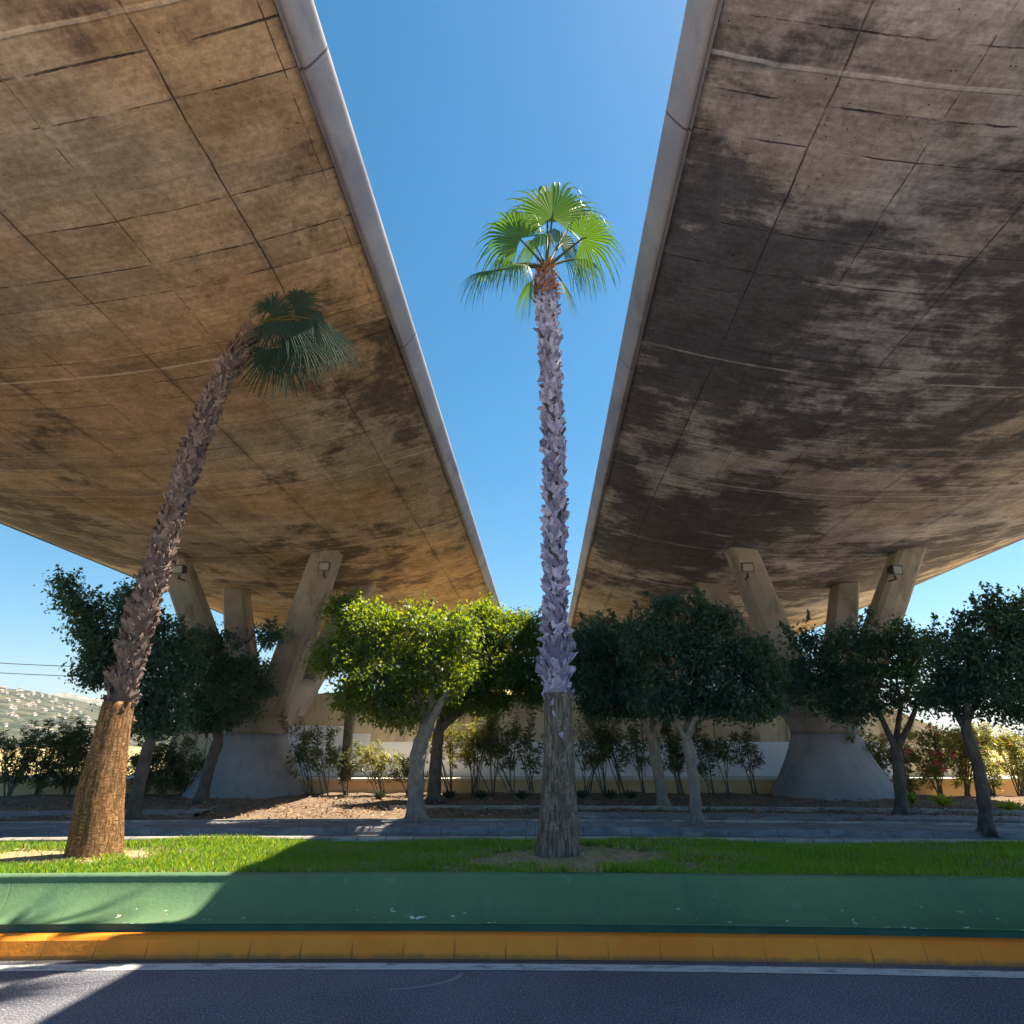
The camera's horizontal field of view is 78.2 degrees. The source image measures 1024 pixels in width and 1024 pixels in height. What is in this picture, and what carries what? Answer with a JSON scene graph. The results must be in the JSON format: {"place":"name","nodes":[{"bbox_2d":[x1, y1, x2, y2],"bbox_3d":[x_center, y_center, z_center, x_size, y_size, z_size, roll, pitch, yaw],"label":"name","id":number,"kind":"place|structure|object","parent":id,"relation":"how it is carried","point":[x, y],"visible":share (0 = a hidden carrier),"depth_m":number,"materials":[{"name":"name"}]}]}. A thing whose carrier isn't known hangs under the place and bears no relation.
{"place":"outdoors","nodes":[
{"label":"outdoors","id":0,"kind":"place"},
{"bbox_2d":[0,688,171,746],"bbox_3d":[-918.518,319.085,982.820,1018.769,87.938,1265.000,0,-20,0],"label":"hill","id":1,"kind":"structure","parent":0,"point":[23,712],"depth_m":792.14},
{"bbox_2d":[52,693,174,721],"bbox_3d":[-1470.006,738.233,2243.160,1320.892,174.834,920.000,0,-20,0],"label":"mountain","id":2,"kind":"structure","parent":0,"point":[77,697],"depth_m":2145.59,"materials":[{"name":"white stone"}]},
{"bbox_2d":[0,833,1023,876],"bbox_3d":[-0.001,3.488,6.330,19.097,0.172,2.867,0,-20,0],"label":"lawn grass","id":3,"kind":"structure","parent":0,"point":[247,853],"depth_m":6.47,"materials":[{"name":"green plant"}]},
{"bbox_2d":[0,850,151,864],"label":"bare soil","id":4,"kind":"structure","parent":3,"relation":"on","point":[5,857],"depth_m":6.64,"materials":[{"name":"beige soil"}]},
{"bbox_2d":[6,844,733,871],"bbox_3d":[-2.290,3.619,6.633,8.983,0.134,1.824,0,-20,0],"label":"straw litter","id":5,"kind":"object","parent":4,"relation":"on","point":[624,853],"visible":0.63,"depth_m":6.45,"materials":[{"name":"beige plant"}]},
{"bbox_2d":[63,287,363,859],"bbox_3d":[-3.404,0.145,7.689,2.638,7.428,0.894,-1,-20,4],"label":"fan palm","id":6,"kind":"object","parent":3,"relation":"on","point":[96,827],"visible":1,"depth_m":7.73,"materials":[{"name":"brown plant"}]},
{"bbox_2d":[459,182,624,857],"bbox_3d":[0.487,-0.775,8.047,2.484,9.422,1.636,0,-20,0],"label":"fan palm","id":7,"kind":"object","parent":3,"relation":"on","point":[558,836],"visible":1,"depth_m":8.03,"materials":[{"name":"grey plant"}]},
{"bbox_2d":[451,847,698,871],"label":"bare soil","id":8,"kind":"structure","parent":3,"relation":"on","point":[585,850],"depth_m":6.43,"materials":[{"name":"brown soil"}]},
{"bbox_2d":[0,959,1023,1023],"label":"road","id":9,"kind":"structure","parent":0,"point":[333,997],"depth_m":4.29,"materials":[{"name":"grey asphalt"}]},
{"bbox_2d":[0,931,1023,966],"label":"yellow kerb","id":10,"kind":"structure","parent":9,"relation":"on","point":[783,948],"depth_m":5.03,"materials":[{"name":"paint"}]},
{"bbox_2d":[0,872,1023,937],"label":"concrete barrier","id":11,"kind":"object","parent":10,"relation":"on","point":[919,905],"visible":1,"depth_m":5.46,"materials":[{"name":"green paint"}]},
{"bbox_2d":[0,963,1023,977],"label":"road edge line","id":12,"kind":"object","parent":9,"relation":"on","point":[481,966],"visible":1,"depth_m":4.79,"materials":[{"name":"white paint"}]},
{"bbox_2d":[0,792,1023,822],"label":"planting bed","id":13,"kind":"object","parent":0,"point":[399,800],"visible":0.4,"depth_m":16.35,"materials":[{"name":"soil"}]},
{"bbox_2d":[0,720,54,796],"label":"oleander shrub","id":14,"kind":"object","parent":13,"relation":"on","point":[21,770],"visible":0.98,"depth_m":18.80,"materials":[{"name":"green plant"}]},
{"bbox_2d":[20,718,84,794],"bbox_3d":[-14.044,7.437,19.163,1.670,2.268,1.310,-5,-21,14],"label":"oleander shrub","id":15,"kind":"object","parent":13,"relation":"on","point":[45,766],"visible":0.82,"depth_m":19.06,"materials":[{"name":"green plant"}]},
{"bbox_2d":[44,713,94,793],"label":"oleander shrub","id":16,"kind":"object","parent":13,"relation":"on","point":[71,777],"visible":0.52,"depth_m":19.28,"materials":[{"name":"green plant"}]},
{"bbox_2d":[46,730,129,779],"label":"oleander shrub","id":17,"kind":"object","parent":13,"relation":"on","point":[77,753],"visible":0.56,"depth_m":18.81,"materials":[{"name":"green plant"}]},
{"bbox_2d":[0,809,215,819],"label":"garden path","id":18,"kind":"structure","parent":13,"relation":"on","point":[170,812],"depth_m":14.07,"materials":[{"name":"grey concrete"}]},
{"bbox_2d":[33,564,212,819],"bbox_3d":[-8.833,3.845,14.004,4.165,5.543,2.654,0,-20,0],"label":"ficus tree","id":19,"kind":"object","parent":13,"relation":"on","point":[154,715],"visible":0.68,"depth_m":13.86,"materials":[{"name":"green plant"}]},
{"bbox_2d":[127,740,164,793],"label":"oleander shrub","id":20,"kind":"object","parent":13,"relation":"on","point":[134,759],"visible":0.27,"depth_m":19.06,"materials":[{"name":"green plant"}]},
{"bbox_2d":[132,733,197,797],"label":"oleander shrub","id":21,"kind":"object","parent":13,"relation":"on","point":[158,762],"visible":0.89,"depth_m":18.73,"materials":[{"name":"green plant"}]},
{"bbox_2d":[160,737,205,795],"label":"oleander shrub","id":22,"kind":"object","parent":13,"relation":"on","point":[199,763],"visible":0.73,"depth_m":18.93,"materials":[{"name":"green plant"}]},
{"bbox_2d":[162,616,293,803],"bbox_3d":[-8.284,5.458,17.726,3.576,5.129,2.700,-7,-21,18],"label":"ficus tree","id":23,"kind":"object","parent":13,"relation":"on","point":[227,672],"visible":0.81,"depth_m":17.52,"materials":[{"name":"green plant"}]},
{"bbox_2d":[166,550,376,798],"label":"bridge pier","id":24,"kind":"structure","parent":13,"relation":"on","point":[252,760],"depth_m":19.46,"materials":[{"name":"grey concrete"}]},
{"bbox_2d":[173,565,186,580],"bbox_3d":[-9.957,1.827,18.967,0.319,0.417,0.452,-2,-20,5],"label":"floodlight","id":25,"kind":"object","parent":24,"relation":"attached to","point":[180,569],"visible":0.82,"depth_m":18.81,"materials":[{"name":"black metal"}]},
{"bbox_2d":[0,0,511,676],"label":"bridge deck","id":26,"kind":"structure","parent":24,"relation":"on","point":[184,186],"depth_m":9.16,"materials":[{"name":"beige concrete"}]},
{"bbox_2d":[318,561,329,577],"bbox_3d":[-5.642,1.734,19.002,0.318,0.416,0.452,2,-20,-5],"label":"floodlight","id":27,"kind":"object","parent":24,"relation":"attached to","point":[324,566],"visible":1,"depth_m":18.83,"materials":[{"name":"black metal"}]},
{"bbox_2d":[276,712,323,794],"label":"oleander shrub","id":28,"kind":"object","parent":13,"relation":"on","point":[300,754],"visible":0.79,"depth_m":19.27,"materials":[{"name":"green plant"}]},
{"bbox_2d":[298,725,342,796],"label":"oleander shrub","id":29,"kind":"object","parent":13,"relation":"on","point":[318,754],"visible":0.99,"depth_m":18.96,"materials":[{"name":"green plant"}]},
{"bbox_2d":[324,739,365,794],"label":"oleander shrub","id":30,"kind":"object","parent":13,"relation":"on","point":[341,757],"visible":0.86,"depth_m":19.07,"materials":[{"name":"green plant"}]},
{"bbox_2d":[311,624,401,781],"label":"slender tree","id":31,"kind":"object","parent":13,"relation":"on","point":[347,737],"visible":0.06,"depth_m":19.62,"materials":[{"name":"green plant"}]},
{"bbox_2d":[349,739,401,795],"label":"oleander shrub","id":32,"kind":"object","parent":13,"relation":"on","point":[378,766],"visible":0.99,"depth_m":18.83,"materials":[{"name":"green plant"}]},
{"bbox_2d":[372,788,386,798],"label":"dark weed","id":33,"kind":"object","parent":13,"relation":"on","point":[378,794],"visible":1,"depth_m":17.61,"materials":[{"name":"green plant"}]},
{"bbox_2d":[291,584,488,822],"bbox_3d":[-2.674,4.059,13.741,4.281,4.997,2.521,0,-20,0],"label":"ficus tree","id":34,"kind":"object","parent":13,"relation":"on","point":[429,654],"visible":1,"depth_m":13.72,"materials":[{"name":"green plant"}]},
{"bbox_2d":[383,754,428,795],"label":"oleander shrub","id":35,"kind":"object","parent":13,"relation":"on","point":[402,774],"visible":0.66,"depth_m":18.94,"materials":[{"name":"green plant"}]},
{"bbox_2d":[411,719,466,790],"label":"oleander shrub","id":36,"kind":"object","parent":13,"relation":"on","point":[448,746],"visible":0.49,"depth_m":19.28,"materials":[{"name":"green plant"}]},
{"bbox_2d":[443,789,457,798],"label":"dark weed","id":37,"kind":"object","parent":13,"relation":"on","point":[448,794],"visible":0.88,"depth_m":17.60,"materials":[{"name":"green plant"}]},
{"bbox_2d":[445,712,499,795],"bbox_3d":[-1.188,7.292,19.291,1.586,2.631,1.782,9,-22,-23],"label":"oleander shrub","id":38,"kind":"object","parent":13,"relation":"on","point":[469,752],"visible":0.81,"depth_m":18.94,"materials":[{"name":"green plant"}]},
{"bbox_2d":[472,789,488,798],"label":"dark weed","id":39,"kind":"object","parent":13,"relation":"on","point":[482,794],"visible":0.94,"depth_m":17.62,"materials":[{"name":"green plant"}]},
{"bbox_2d":[420,590,543,804],"bbox_3d":[-0.695,5.096,17.916,4.566,5.869,3.035,0,-20,0],"label":"ficus tree","id":40,"kind":"object","parent":13,"relation":"on","point":[512,671],"visible":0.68,"depth_m":17.66,"materials":[{"name":"green plant"}]},
{"bbox_2d":[447,719,516,795],"bbox_3d":[-0.991,7.451,19.264,2.346,2.314,1.010,-2,-20,6],"label":"oleander shrub","id":41,"kind":"object","parent":13,"relation":"on","point":[487,763],"visible":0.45,"depth_m":19.18,"materials":[{"name":"green plant"}]},
{"bbox_2d":[471,715,526,795],"bbox_3d":[-0.370,7.321,19.000,1.546,2.385,1.453,-6,-21,16],"label":"oleander shrub","id":42,"kind":"object","parent":13,"relation":"on","point":[506,749],"visible":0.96,"depth_m":18.86,"materials":[{"name":"green plant"}]},
{"bbox_2d":[0,778,1021,796],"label":"planter wall","id":43,"kind":"structure","parent":13,"relation":"on","point":[735,785],"depth_m":19.79,"materials":[{"name":"grey concrete"}]},
{"bbox_2d":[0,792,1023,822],"bbox_3d":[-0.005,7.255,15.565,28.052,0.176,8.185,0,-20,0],"label":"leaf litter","id":44,"kind":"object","parent":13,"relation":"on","point":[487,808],"visible":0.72,"depth_m":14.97,"materials":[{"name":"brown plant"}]},
{"bbox_2d":[515,789,529,799],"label":"dark weed","id":45,"kind":"object","parent":13,"relation":"on","point":[523,794],"visible":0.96,"depth_m":17.60,"materials":[{"name":"green plant"}]},
{"bbox_2d":[506,713,543,795],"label":"oleander shrub","id":46,"kind":"object","parent":13,"relation":"on","point":[527,741],"visible":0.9,"depth_m":19.06,"materials":[{"name":"green plant"}]},
{"bbox_2d":[576,790,588,799],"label":"dark weed","id":47,"kind":"object","parent":13,"relation":"on","point":[581,795],"visible":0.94,"depth_m":17.62,"materials":[{"name":"green plant"}]},
{"bbox_2d":[573,710,624,794],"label":"oleander shrub","id":48,"kind":"object","parent":13,"relation":"on","point":[601,743],"visible":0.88,"depth_m":19.00,"materials":[{"name":"green plant"}]},
{"bbox_2d":[582,715,627,795],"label":"oleander shrub","id":49,"kind":"object","parent":13,"relation":"on","point":[616,765],"visible":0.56,"depth_m":19.18,"materials":[{"name":"green plant"}]},
{"bbox_2d":[574,710,636,793],"bbox_3d":[2.670,7.325,19.400,2.704,2.639,1.432,0,-20,0],"label":"oleander shrub","id":50,"kind":"object","parent":13,"relation":"on","point":[586,761],"visible":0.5,"depth_m":19.18,"materials":[{"name":"green plant"}]},
{"bbox_2d":[602,789,616,799],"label":"dark weed","id":51,"kind":"object","parent":13,"relation":"on","point":[611,795],"visible":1,"depth_m":17.61,"materials":[{"name":"green plant"}]},
{"bbox_2d":[569,607,671,805],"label":"ficus tree","id":52,"kind":"object","parent":13,"relation":"on","point":[602,697],"visible":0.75,"depth_m":16.42,"materials":[{"name":"green plant"}]},
{"bbox_2d":[622,789,637,798],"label":"dark weed","id":53,"kind":"object","parent":13,"relation":"on","point":[631,795],"visible":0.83,"depth_m":17.62,"materials":[{"name":"green plant"}]},
{"bbox_2d":[614,723,660,796],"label":"oleander shrub","id":54,"kind":"object","parent":13,"relation":"on","point":[640,760],"visible":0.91,"depth_m":18.82,"materials":[{"name":"green plant"}]},
{"bbox_2d":[656,719,695,794],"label":"oleander shrub","id":55,"kind":"object","parent":13,"relation":"on","point":[673,747],"visible":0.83,"depth_m":19.04,"materials":[{"name":"green plant"}]},
{"bbox_2d":[663,722,719,795],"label":"oleander shrub","id":56,"kind":"object","parent":13,"relation":"on","point":[704,750],"visible":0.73,"depth_m":19.23,"materials":[{"name":"green plant"}]},
{"bbox_2d":[389,805,1023,815],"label":"stone edging","id":57,"kind":"object","parent":13,"relation":"on","point":[678,808],"visible":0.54,"depth_m":15.14,"materials":[{"name":"grey stone"}]},
{"bbox_2d":[694,721,740,796],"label":"oleander shrub","id":58,"kind":"object","parent":13,"relation":"on","point":[723,754],"visible":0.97,"depth_m":19.01,"materials":[{"name":"green plant"}]},
{"bbox_2d":[729,725,765,793],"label":"oleander shrub","id":59,"kind":"object","parent":13,"relation":"on","point":[746,746],"visible":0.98,"depth_m":19.16,"materials":[{"name":"green plant"}]},
{"bbox_2d":[578,812,1023,823],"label":"garden path","id":60,"kind":"structure","parent":13,"relation":"on","point":[782,816],"depth_m":13.36,"materials":[{"name":"grey concrete"}]},
{"bbox_2d":[695,547,926,800],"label":"bridge pier","id":61,"kind":"structure","parent":13,"relation":"on","point":[819,762],"depth_m":18.92,"materials":[{"name":"grey paint"}]},
{"bbox_2d":[741,562,753,579],"bbox_3d":[6.838,1.711,18.370,0.319,0.416,0.452,-2,-20,5],"label":"floodlight","id":62,"kind":"object","parent":61,"relation":"attached to","point":[747,567],"visible":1,"depth_m":18.20,"materials":[{"name":"black metal"}]},
{"bbox_2d":[567,0,1023,687],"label":"bridge deck","id":63,"kind":"structure","parent":61,"relation":"on","point":[817,392],"depth_m":9.32,"materials":[{"name":"concrete"}]},
{"bbox_2d":[886,565,902,581],"bbox_3d":[11.088,1.785,18.341,0.319,0.417,0.451,4,-21,-11],"label":"floodlight","id":64,"kind":"object","parent":61,"relation":"attached to","point":[895,569],"visible":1,"depth_m":18.20,"materials":[{"name":"black metal"}]},
{"bbox_2d":[844,732,882,760],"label":"oleander shrub","id":65,"kind":"object","parent":13,"relation":"on","point":[870,744],"visible":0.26,"depth_m":18.64,"materials":[{"name":"green plant"}]},
{"bbox_2d":[772,605,955,814],"bbox_3d":[8.413,4.528,14.704,4.516,4.719,2.602,6,-21,-15],"label":"ficus tree","id":66,"kind":"object","parent":13,"relation":"on","point":[854,682],"visible":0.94,"depth_m":14.73,"materials":[{"name":"green plant"}]},
{"bbox_2d":[864,742,891,776],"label":"oleander shrub","id":67,"kind":"object","parent":13,"relation":"on","point":[882,765],"visible":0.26,"depth_m":19.03,"materials":[{"name":"green plant"}]},
{"bbox_2d":[859,728,927,794],"bbox_3d":[11.716,7.654,19.350,1.891,1.992,1.505,-13,-24,32],"label":"oleander shrub","id":68,"kind":"object","parent":13,"relation":"on","point":[883,743],"visible":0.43,"depth_m":19.23,"materials":[{"name":"green plant"}]},
{"bbox_2d":[907,791,919,803],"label":"bright weed","id":69,"kind":"object","parent":13,"relation":"on","point":[911,797],"visible":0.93,"depth_m":16.36,"materials":[{"name":"green plant"}]},
{"bbox_2d":[887,711,960,796],"bbox_3d":[12.704,7.289,19.087,1.992,2.498,1.226,-9,-22,24],"label":"oleander shrub","id":70,"kind":"object","parent":13,"relation":"on","point":[933,767],"visible":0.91,"depth_m":18.93,"materials":[{"name":"green plant"}]},
{"bbox_2d":[928,794,958,805],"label":"bright weed","id":71,"kind":"object","parent":13,"relation":"on","point":[940,800],"visible":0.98,"depth_m":15.64,"materials":[{"name":"green plant"}]},
{"bbox_2d":[937,721,990,795],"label":"oleander shrub","id":72,"kind":"object","parent":13,"relation":"on","point":[962,765],"visible":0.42,"depth_m":19.08,"materials":[{"name":"green plant"}]},
{"bbox_2d":[943,721,1008,795],"bbox_3d":[13.901,7.402,18.922,1.916,2.180,1.368,0,-20,0],"label":"oleander shrub","id":73,"kind":"object","parent":13,"relation":"on","point":[986,756],"visible":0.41,"depth_m":18.78,"materials":[{"name":"green plant"}]},
{"bbox_2d":[982,726,1023,795],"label":"oleander shrub","id":74,"kind":"object","parent":13,"relation":"on","point":[1010,747],"visible":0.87,"depth_m":19.09,"materials":[{"name":"green plant"}]},
{"bbox_2d":[993,799,1023,809],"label":"bright weed","id":75,"kind":"object","parent":13,"relation":"on","point":[1009,805],"visible":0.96,"depth_m":14.38,"materials":[{"name":"green plant"}]},
{"bbox_2d":[0,821,1023,830],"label":"pavement","id":76,"kind":"structure","parent":0,"point":[533,823],"depth_m":12.39,"materials":[{"name":"grey concrete"}]},
{"bbox_2d":[0,818,1023,825],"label":"stone edging","id":77,"kind":"object","parent":76,"relation":"on","point":[633,820],"visible":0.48,"depth_m":12.79,"materials":[{"name":"grey stone"}]},
{"bbox_2d":[610,583,805,824],"bbox_3d":[4.170,3.914,13.360,4.062,5.012,2.574,0,-20,0],"label":"ficus tree","id":78,"kind":"object","parent":76,"relation":"on","point":[683,695],"visible":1,"depth_m":13.23,"materials":[{"name":"green plant"}]},
{"bbox_2d":[898,581,1023,837],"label":"ficus tree","id":79,"kind":"object","parent":76,"relation":"on","point":[972,682],"visible":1,"depth_m":12.12,"materials":[{"name":"green plant"}]},
{"bbox_2d":[124,835,899,838],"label":"road","id":80,"kind":"structure","parent":0,"point":[508,835],"depth_m":11.85,"materials":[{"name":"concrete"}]},
{"bbox_2d":[0,836,1022,843],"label":"kerb blocks","id":81,"kind":"structure","parent":80,"relation":"on","point":[770,840],"depth_m":7.61,"materials":[{"name":"grey concrete"}]},
{"bbox_2d":[0,826,1023,839],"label":"grey kerb","id":82,"kind":"structure","parent":80,"relation":"on","point":[583,830],"depth_m":11.84,"materials":[{"name":"concrete"}]},
{"bbox_2d":[0,746,1023,774],"bbox_3d":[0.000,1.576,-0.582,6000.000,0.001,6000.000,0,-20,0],"label":"ground","id":83,"kind":"structure","parent":0,"point":[136,749],"depth_m":95.98,"materials":[{"name":"beige soil"}]},
{"bbox_2d":[30,775,1017,777],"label":"terrace","id":84,"kind":"structure","parent":83,"relation":"on","point":[131,776],"depth_m":21.68,"materials":[{"name":"beige concrete"}]},
{"bbox_2d":[169,694,970,776],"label":"retaining wall","id":85,"kind":"structure","parent":84,"relation":"on","point":[773,743],"depth_m":22.56,"materials":[{"name":"concrete"},{"name":"white paint"}]},
{"bbox_2d":[320,687,741,695],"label":"earth bank","id":86,"kind":"structure","parent":83,"relation":"on","point":[425,690],"depth_m":38.27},
{"bbox_2d":[978,731,1023,749],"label":"distant woods","id":87,"kind":"object","parent":83,"relation":"on","point":[1022,738],"visible":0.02,"depth_m":208.16,"materials":[{"name":"green plant"}]},
{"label":"utility pole","id":88,"kind":"object","parent":83,"relation":"on","visible":0},
{"bbox_2d":[1,663,76,666],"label":"power cable","id":89,"kind":"object","parent":88,"relation":"attached to","point":[33,664],"visible":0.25,"depth_m":60.30,"materials":[{"name":"black plastic"}]},
{"bbox_2d":[6,673,76,676],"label":"power cable","id":90,"kind":"object","parent":88,"relation":"attached to","point":[35,674],"visible":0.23,"depth_m":60.66,"materials":[{"name":"black plastic"}]},
{"bbox_2d":[0,0,1023,738],"label":"sky","id":91,"kind":"structure","parent":0,"point":[455,108],"materials":[{"name":"blue"}]}
]}

